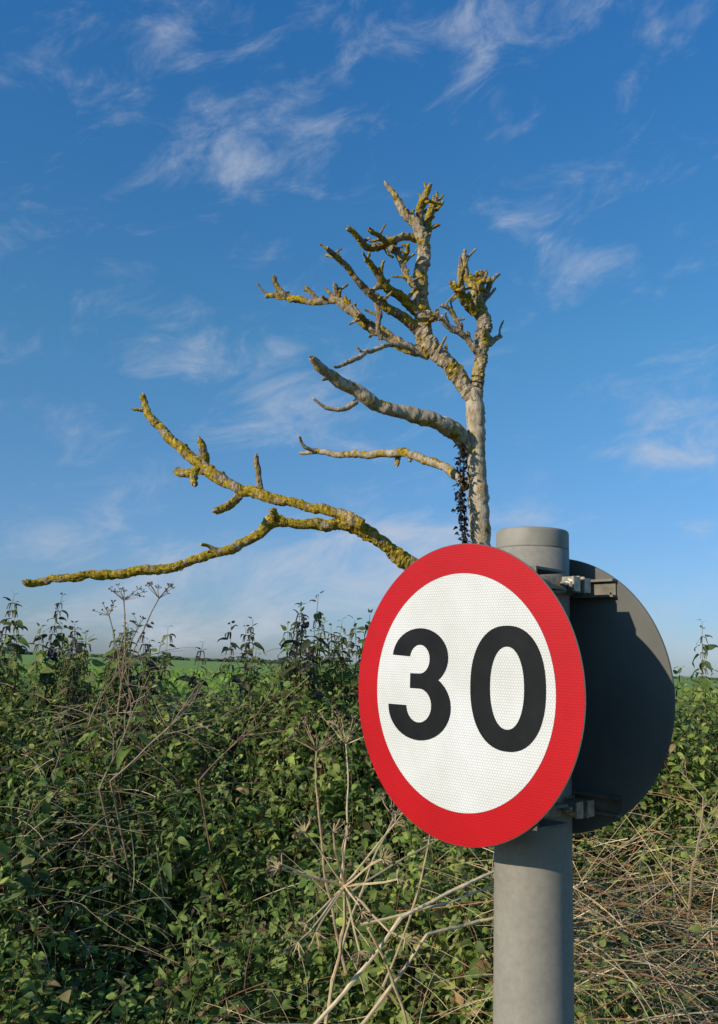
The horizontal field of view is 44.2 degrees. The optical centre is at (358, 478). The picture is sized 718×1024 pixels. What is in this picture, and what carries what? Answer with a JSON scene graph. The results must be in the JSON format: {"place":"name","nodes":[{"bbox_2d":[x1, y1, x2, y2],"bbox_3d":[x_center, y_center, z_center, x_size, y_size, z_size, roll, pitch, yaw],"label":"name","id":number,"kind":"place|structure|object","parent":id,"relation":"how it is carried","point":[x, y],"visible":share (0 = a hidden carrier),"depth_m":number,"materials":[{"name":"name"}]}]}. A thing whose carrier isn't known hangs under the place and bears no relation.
{"place":"outdoors","nodes":[
{"label":"outdoors","id":0,"kind":"place"},
{"bbox_2d":[0,0,717,677],"label":"sky","id":1,"kind":"structure","parent":0,"point":[161,160],"materials":[{"name":"blue"}]},
{"bbox_2d":[1,651,717,1023],"bbox_3d":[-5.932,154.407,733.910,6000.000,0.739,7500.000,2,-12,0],"label":"ground","id":2,"kind":"structure","parent":0,"point":[181,665],"depth_m":3.68,"materials":[{"name":"green plant"}]},
{"bbox_2d":[0,634,6,665],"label":"nettle plant","id":3,"kind":"object","parent":2,"relation":"on","point":[2,663],"visible":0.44,"depth_m":4.01,"materials":[{"name":"green plant"}]},
{"bbox_2d":[0,640,8,711],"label":"nettle plant","id":4,"kind":"object","parent":2,"relation":"on","point":[1,681],"visible":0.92,"depth_m":3.50,"materials":[{"name":"green plant"}]},
{"bbox_2d":[0,641,12,757],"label":"nettle plant","id":5,"kind":"object","parent":2,"relation":"on","point":[3,669],"visible":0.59,"depth_m":3.50,"materials":[{"name":"green plant"}]},
{"bbox_2d":[0,657,13,757],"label":"nettle plant","id":6,"kind":"object","parent":2,"relation":"on","point":[1,705],"visible":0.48,"depth_m":3.64,"materials":[{"name":"green plant"}]},
{"bbox_2d":[0,593,20,689],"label":"nettle plant","id":7,"kind":"object","parent":2,"relation":"on","point":[8,628],"visible":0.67,"depth_m":3.88,"materials":[{"name":"green plant"}]},
{"bbox_2d":[0,647,23,717],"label":"nettle plant","id":8,"kind":"object","parent":2,"relation":"on","point":[9,676],"visible":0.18,"depth_m":3.98,"materials":[{"name":"green plant"}]},
{"bbox_2d":[0,634,26,775],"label":"nettle plant","id":9,"kind":"object","parent":2,"relation":"on","point":[18,674],"visible":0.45,"depth_m":3.80,"materials":[{"name":"green plant"}]},
{"bbox_2d":[0,600,29,770],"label":"nettle plant","id":10,"kind":"object","parent":2,"relation":"on","point":[22,640],"visible":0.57,"depth_m":3.80,"materials":[{"name":"green plant"}]},
{"bbox_2d":[10,660,46,758],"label":"nettle plant","id":11,"kind":"object","parent":2,"relation":"on","point":[26,698],"visible":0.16,"depth_m":3.88,"materials":[{"name":"green plant"}]},
{"bbox_2d":[19,623,54,785],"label":"nettle plant","id":12,"kind":"object","parent":2,"relation":"on","point":[38,659],"visible":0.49,"depth_m":3.50,"materials":[{"name":"green plant"}]},
{"bbox_2d":[20,593,68,755],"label":"nettle plant","id":13,"kind":"object","parent":2,"relation":"on","point":[44,679],"visible":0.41,"depth_m":3.97,"materials":[{"name":"green plant"}]},
{"bbox_2d":[37,661,59,754],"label":"nettle plant","id":14,"kind":"object","parent":2,"relation":"on","point":[49,686],"visible":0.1,"depth_m":3.97,"materials":[{"name":"green plant"}]},
{"bbox_2d":[37,623,68,760],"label":"nettle plant","id":15,"kind":"object","parent":2,"relation":"on","point":[51,680],"visible":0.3,"depth_m":3.97,"materials":[{"name":"green plant"}]},
{"bbox_2d":[34,657,71,787],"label":"nettle plant","id":16,"kind":"object","parent":2,"relation":"on","point":[56,698],"visible":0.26,"depth_m":3.57,"materials":[{"name":"green plant"}]},
{"bbox_2d":[50,642,68,779],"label":"nettle plant","id":17,"kind":"object","parent":2,"relation":"on","point":[57,644],"visible":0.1,"depth_m":3.98,"materials":[{"name":"green plant"}]},
{"bbox_2d":[34,654,87,839],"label":"nettle plant","id":18,"kind":"object","parent":2,"relation":"on","point":[72,685],"visible":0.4,"depth_m":3.38,"materials":[{"name":"green plant"}]},
{"bbox_2d":[48,640,79,923],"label":"nettle plant","id":19,"kind":"object","parent":2,"relation":"on","point":[62,681],"visible":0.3,"depth_m":3.52,"materials":[{"name":"green plant"}]},
{"bbox_2d":[51,637,78,870],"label":"nettle plant","id":20,"kind":"object","parent":2,"relation":"on","point":[67,647],"visible":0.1,"depth_m":3.68,"materials":[{"name":"green plant"}]},
{"bbox_2d":[44,630,95,904],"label":"nettle plant","id":21,"kind":"object","parent":2,"relation":"on","point":[80,666],"visible":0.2,"depth_m":3.70,"materials":[{"name":"green plant"}]},
{"bbox_2d":[52,627,89,870],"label":"nettle plant","id":22,"kind":"object","parent":2,"relation":"on","point":[80,643],"visible":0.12,"depth_m":3.96,"materials":[{"name":"green plant"}]},
{"bbox_2d":[50,627,93,910],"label":"nettle plant","id":23,"kind":"object","parent":2,"relation":"on","point":[77,687],"visible":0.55,"depth_m":3.41,"materials":[{"name":"green plant"}]},
{"bbox_2d":[65,620,83,835],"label":"nettle plant","id":24,"kind":"object","parent":2,"relation":"on","point":[74,631],"visible":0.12,"depth_m":4.10,"materials":[{"name":"green plant"}]},
{"bbox_2d":[68,645,94,873],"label":"nettle plant","id":25,"kind":"object","parent":2,"relation":"on","point":[87,697],"visible":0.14,"depth_m":3.79,"materials":[{"name":"green plant"}]},
{"bbox_2d":[70,656,95,740],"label":"nettle plant","id":26,"kind":"object","parent":2,"relation":"on","point":[82,681],"visible":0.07,"depth_m":4.01,"materials":[{"name":"green plant"}]},
{"bbox_2d":[67,632,111,934],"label":"nettle plant","id":27,"kind":"object","parent":2,"relation":"on","point":[91,675],"visible":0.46,"depth_m":3.43,"materials":[{"name":"green plant"}]},
{"bbox_2d":[69,650,132,895],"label":"nettle plant","id":28,"kind":"object","parent":2,"relation":"on","point":[113,704],"visible":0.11,"depth_m":3.61,"materials":[{"name":"green plant"}]},
{"bbox_2d":[87,642,122,746],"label":"nettle plant","id":29,"kind":"object","parent":2,"relation":"on","point":[101,678],"visible":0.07,"depth_m":3.88,"materials":[{"name":"green plant"}]},
{"bbox_2d":[77,622,136,842],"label":"nettle plant","id":30,"kind":"object","parent":2,"relation":"on","point":[113,669],"visible":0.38,"depth_m":3.58,"materials":[{"name":"green plant"}]},
{"bbox_2d":[96,630,121,764],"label":"nettle plant","id":31,"kind":"object","parent":2,"relation":"on","point":[111,658],"visible":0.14,"depth_m":3.90,"materials":[{"name":"green plant"}]},
{"bbox_2d":[95,641,123,721],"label":"nettle plant","id":32,"kind":"object","parent":2,"relation":"on","point":[104,675],"visible":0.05,"depth_m":3.98,"materials":[{"name":"green plant"}]},
{"bbox_2d":[95,644,129,907],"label":"nettle plant","id":33,"kind":"object","parent":2,"relation":"on","point":[122,730],"visible":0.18,"depth_m":3.66,"materials":[{"name":"green plant"}]},
{"bbox_2d":[103,652,125,788],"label":"nettle plant","id":34,"kind":"object","parent":2,"relation":"on","point":[114,692],"visible":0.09,"depth_m":3.79,"materials":[{"name":"green plant"}]},
{"bbox_2d":[101,627,138,699],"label":"nettle plant","id":35,"kind":"object","parent":2,"relation":"on","point":[123,655],"visible":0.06,"depth_m":4.13,"materials":[{"name":"green plant"}]},
{"bbox_2d":[104,634,138,735],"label":"nettle plant","id":36,"kind":"object","parent":2,"relation":"on","point":[121,665],"visible":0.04,"depth_m":3.95,"materials":[{"name":"green plant"}]},
{"bbox_2d":[104,619,140,765],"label":"nettle plant","id":37,"kind":"object","parent":2,"relation":"on","point":[132,688],"visible":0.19,"depth_m":3.83,"materials":[{"name":"green plant"}]},
{"bbox_2d":[101,652,153,907],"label":"nettle plant","id":38,"kind":"object","parent":2,"relation":"on","point":[133,692],"visible":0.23,"depth_m":3.66,"materials":[{"name":"green plant"}]},
{"bbox_2d":[119,632,139,742],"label":"nettle plant","id":39,"kind":"object","parent":2,"relation":"on","point":[131,677],"visible":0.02,"depth_m":4.11,"materials":[{"name":"green plant"}]},
{"bbox_2d":[119,640,140,741],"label":"nettle plant","id":40,"kind":"object","parent":2,"relation":"on","point":[125,689],"visible":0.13,"depth_m":3.86,"materials":[{"name":"green plant"}]},
{"bbox_2d":[93,581,174,818],"bbox_3d":[-0.877,0.820,3.334,0.287,0.872,0.237,-2,-13,20],"label":"dead hogweed","id":41,"kind":"object","parent":2,"relation":"on","point":[128,597],"visible":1,"depth_m":3.37,"materials":[{"name":"brown plant"}]},
{"bbox_2d":[98,630,177,989],"bbox_3d":[-0.709,1.068,2.786,0.216,1.186,0.407,2,-12,0],"label":"dead shrub","id":42,"kind":"object","parent":2,"relation":"on","point":[109,832],"visible":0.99,"depth_m":2.73,"materials":[{"name":"brown plant"}]},
{"bbox_2d":[87,616,192,834],"bbox_3d":[-0.878,1.081,3.192,0.392,1.169,0.339,-7,-15,36],"label":"dead shrub","id":43,"kind":"object","parent":2,"relation":"on","point":[114,677],"visible":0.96,"depth_m":3.18,"materials":[{"name":"brown plant"}]},
{"bbox_2d":[122,625,160,933],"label":"nettle plant","id":44,"kind":"object","parent":2,"relation":"on","point":[137,694],"visible":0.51,"depth_m":3.44,"materials":[{"name":"green plant"}]},
{"bbox_2d":[118,642,170,915],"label":"nettle plant","id":45,"kind":"object","parent":2,"relation":"on","point":[159,684],"visible":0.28,"depth_m":3.50,"materials":[{"name":"green plant"}]},
{"bbox_2d":[138,637,160,902],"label":"nettle plant","id":46,"kind":"object","parent":2,"relation":"on","point":[150,668],"visible":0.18,"depth_m":3.71,"materials":[{"name":"green plant"}]},
{"bbox_2d":[137,655,166,755],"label":"nettle plant","id":47,"kind":"object","parent":2,"relation":"on","point":[160,678],"visible":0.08,"depth_m":4.03,"materials":[{"name":"green plant"}]},
{"bbox_2d":[141,633,180,927],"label":"nettle plant","id":48,"kind":"object","parent":2,"relation":"on","point":[166,660],"visible":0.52,"depth_m":3.55,"materials":[{"name":"green plant"}]},
{"bbox_2d":[109,658,251,998],"bbox_3d":[-0.540,1.118,2.774,0.415,1.096,0.412,2,-12,0],"label":"dead shrub","id":49,"kind":"object","parent":2,"relation":"on","point":[118,774],"visible":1,"depth_m":2.71,"materials":[{"name":"brown plant"}]},
{"bbox_2d":[168,641,207,822],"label":"nettle plant","id":50,"kind":"object","parent":2,"relation":"on","point":[191,680],"visible":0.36,"depth_m":3.94,"materials":[{"name":"green plant"}]},
{"bbox_2d":[212,620,241,900],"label":"nettle plant","id":51,"kind":"object","parent":2,"relation":"on","point":[234,646],"visible":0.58,"depth_m":3.84,"materials":[{"name":"green plant"}]},
{"bbox_2d":[198,659,290,993],"bbox_3d":[-0.348,1.129,2.827,0.293,1.098,0.406,2,-12,0],"label":"dead shrub","id":52,"kind":"object","parent":2,"relation":"on","point":[209,768],"visible":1,"depth_m":2.77,"materials":[{"name":"brown plant"}]},
{"bbox_2d":[225,617,264,889],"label":"nettle plant","id":53,"kind":"object","parent":2,"relation":"on","point":[257,644],"visible":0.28,"depth_m":3.98,"materials":[{"name":"green plant"}]},
{"bbox_2d":[228,647,266,858],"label":"nettle plant","id":54,"kind":"object","parent":2,"relation":"on","point":[241,744],"visible":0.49,"depth_m":3.54,"materials":[{"name":"green plant"}]},
{"bbox_2d":[229,625,270,886],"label":"nettle plant","id":55,"kind":"object","parent":2,"relation":"on","point":[237,676],"visible":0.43,"depth_m":3.69,"materials":[{"name":"green plant"}]},
{"bbox_2d":[21,181,503,928],"bbox_3d":[-0.305,0.402,3.464,1.773,3.508,0.764,2,-12,0],"label":"dead tree","id":56,"kind":"object","parent":2,"relation":"on","point":[469,441],"visible":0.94,"depth_m":3.59,"materials":[{"name":"brown wood"}]},
{"bbox_2d":[271,621,294,872],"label":"nettle plant","id":57,"kind":"object","parent":2,"relation":"on","point":[282,664],"visible":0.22,"depth_m":3.83,"materials":[{"name":"green plant"}]},
{"bbox_2d":[275,661,292,888],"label":"nettle plant","id":58,"kind":"object","parent":2,"relation":"on","point":[280,673],"visible":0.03,"depth_m":3.88,"materials":[{"name":"green plant"}]},
{"bbox_2d":[264,601,310,897],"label":"nettle plant","id":59,"kind":"object","parent":2,"relation":"on","point":[294,672],"visible":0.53,"depth_m":3.51,"materials":[{"name":"green plant"}]},
{"bbox_2d":[258,618,316,922],"bbox_3d":[-0.297,1.161,3.549,0.209,1.204,0.149,2,-12,0],"label":"nettle plant","id":60,"kind":"object","parent":2,"relation":"on","point":[281,696],"visible":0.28,"depth_m":3.58,"materials":[{"name":"green plant"}]},
{"bbox_2d":[279,639,310,899],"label":"nettle plant","id":61,"kind":"object","parent":2,"relation":"on","point":[294,694],"visible":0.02,"depth_m":3.80,"materials":[{"name":"green plant"}]},
{"bbox_2d":[277,603,320,911],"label":"nettle plant","id":62,"kind":"object","parent":2,"relation":"on","point":[306,625],"visible":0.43,"depth_m":3.52,"materials":[{"name":"green plant"}]},
{"bbox_2d":[290,623,315,856],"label":"nettle plant","id":63,"kind":"object","parent":2,"relation":"on","point":[306,671],"visible":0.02,"depth_m":4.03,"materials":[{"name":"green plant"}]},
{"bbox_2d":[278,591,329,919],"bbox_3d":[-0.216,1.095,3.438,0.157,1.316,0.160,-1,-12,14],"label":"nettle plant","id":64,"kind":"object","parent":2,"relation":"on","point":[306,644],"visible":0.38,"depth_m":3.50,"materials":[{"name":"green plant"}]},
{"bbox_2d":[297,629,334,899],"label":"nettle plant","id":65,"kind":"object","parent":2,"relation":"on","point":[325,675],"visible":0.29,"depth_m":3.57,"materials":[{"name":"green plant"}]},
{"bbox_2d":[309,613,334,750],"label":"nettle plant","id":66,"kind":"object","parent":2,"relation":"on","point":[318,646],"visible":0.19,"depth_m":3.85,"materials":[{"name":"green plant"}]},
{"bbox_2d":[304,640,350,922],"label":"nettle plant","id":67,"kind":"object","parent":2,"relation":"on","point":[331,672],"visible":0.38,"depth_m":3.62,"materials":[{"name":"green plant"}]},
{"bbox_2d":[322,623,345,754],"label":"nettle plant","id":68,"kind":"object","parent":2,"relation":"on","point":[328,643],"visible":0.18,"depth_m":3.98,"materials":[{"name":"green plant"}]},
{"bbox_2d":[323,617,349,708],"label":"nettle plant","id":69,"kind":"object","parent":2,"relation":"on","point":[344,640],"visible":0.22,"depth_m":4.01,"materials":[{"name":"green plant"}]},
{"bbox_2d":[316,623,363,840],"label":"nettle plant","id":70,"kind":"object","parent":2,"relation":"on","point":[344,659],"visible":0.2,"depth_m":3.85,"materials":[{"name":"green plant"}]},
{"bbox_2d":[322,651,358,825],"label":"nettle plant","id":71,"kind":"object","parent":2,"relation":"on","point":[348,672],"visible":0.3,"depth_m":3.68,"materials":[{"name":"green plant"}]},
{"bbox_2d":[326,638,355,800],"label":"nettle plant","id":72,"kind":"object","parent":2,"relation":"on","point":[339,663],"visible":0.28,"depth_m":3.70,"materials":[{"name":"green plant"}]},
{"bbox_2d":[340,686,371,820],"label":"nettle plant","id":73,"kind":"object","parent":2,"relation":"on","point":[358,757],"visible":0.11,"depth_m":3.48,"materials":[{"name":"green plant"}]},
{"bbox_2d":[341,615,374,820],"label":"nettle plant","id":74,"kind":"object","parent":2,"relation":"on","point":[355,681],"visible":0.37,"depth_m":3.61,"materials":[{"name":"green plant"}]},
{"bbox_2d":[348,622,368,760],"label":"nettle plant","id":75,"kind":"object","parent":2,"relation":"on","point":[358,651],"visible":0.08,"depth_m":3.92,"materials":[{"name":"green plant"}]},
{"bbox_2d":[0,643,717,1023],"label":"nettle undergrowth","id":76,"kind":"object","parent":2,"relation":"on","point":[22,955],"visible":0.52,"depth_m":2.75,"materials":[{"name":"green plant"}]},
{"bbox_2d":[288,709,363,972],"bbox_3d":[-0.064,0.729,1.843,0.180,0.484,0.190,-3,-13,24],"label":"dead hogweed","id":77,"kind":"object","parent":76,"relation":"on","point":[330,736],"visible":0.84,"depth_m":1.86,"materials":[{"name":"beige plant"}]},
{"bbox_2d":[265,793,421,1023],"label":"dead hogweed","id":78,"kind":"object","parent":76,"relation":"on","point":[343,884],"visible":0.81,"depth_m":1.30,"materials":[{"name":"beige plant"}]},
{"bbox_2d":[313,835,493,1023],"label":"dead hogweed","id":79,"kind":"object","parent":76,"relation":"on","point":[356,976],"visible":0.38,"depth_m":1.43,"materials":[{"name":"beige plant"}]},
{"bbox_2d":[0,644,717,1023],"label":"dry grass","id":80,"kind":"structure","parent":2,"relation":"on","point":[664,970],"depth_m":2.28,"materials":[{"name":"beige plant"}]},
{"bbox_2d":[0,645,717,679],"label":"distant hedgerow","id":81,"kind":"object","parent":2,"relation":"on","point":[25,652],"visible":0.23,"depth_m":286.86,"materials":[{"name":"green plant"}]},
{"bbox_2d":[345,609,372,866],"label":"nettle plant","id":82,"kind":"object","parent":2,"relation":"on","point":[364,628],"visible":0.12,"depth_m":3.88,"materials":[{"name":"green plant"}]},
{"bbox_2d":[2,663,717,765],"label":"field crop","id":83,"kind":"object","parent":2,"relation":"on","point":[173,674],"visible":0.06,"depth_m":33.46,"materials":[{"name":"green plant"}]},
{"bbox_2d":[358,526,674,1023],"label":"road sign","id":84,"kind":"object","parent":2,"relation":"on","point":[516,690],"visible":1,"depth_m":0.90,"materials":[{"name":"metal"}]},
{"bbox_2d":[668,666,686,794],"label":"nettle plant","id":85,"kind":"object","parent":2,"relation":"on","point":[677,672],"visible":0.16,"depth_m":4.02,"materials":[{"name":"green plant"}]},
{"bbox_2d":[674,759,717,983],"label":"dead shrub","id":86,"kind":"object","parent":2,"relation":"on","point":[691,882],"visible":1,"depth_m":2.22,"materials":[{"name":"beige plant"}]},
{"bbox_2d":[683,683,714,788],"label":"nettle plant","id":87,"kind":"object","parent":2,"relation":"on","point":[688,712],"visible":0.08,"depth_m":3.99,"materials":[{"name":"green plant"}]},
{"bbox_2d":[683,679,715,836],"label":"nettle plant","id":88,"kind":"object","parent":2,"relation":"on","point":[699,712],"visible":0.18,"depth_m":3.74,"materials":[{"name":"green plant"}]},
{"bbox_2d":[685,619,717,808],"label":"nettle plant","id":89,"kind":"object","parent":2,"relation":"on","point":[707,664],"visible":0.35,"depth_m":3.92,"materials":[{"name":"green plant"}]},
{"bbox_2d":[710,669,717,715],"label":"nettle plant","id":90,"kind":"object","parent":2,"relation":"on","point":[716,679],"visible":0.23,"depth_m":4.07,"materials":[{"name":"green plant"}]}
]}

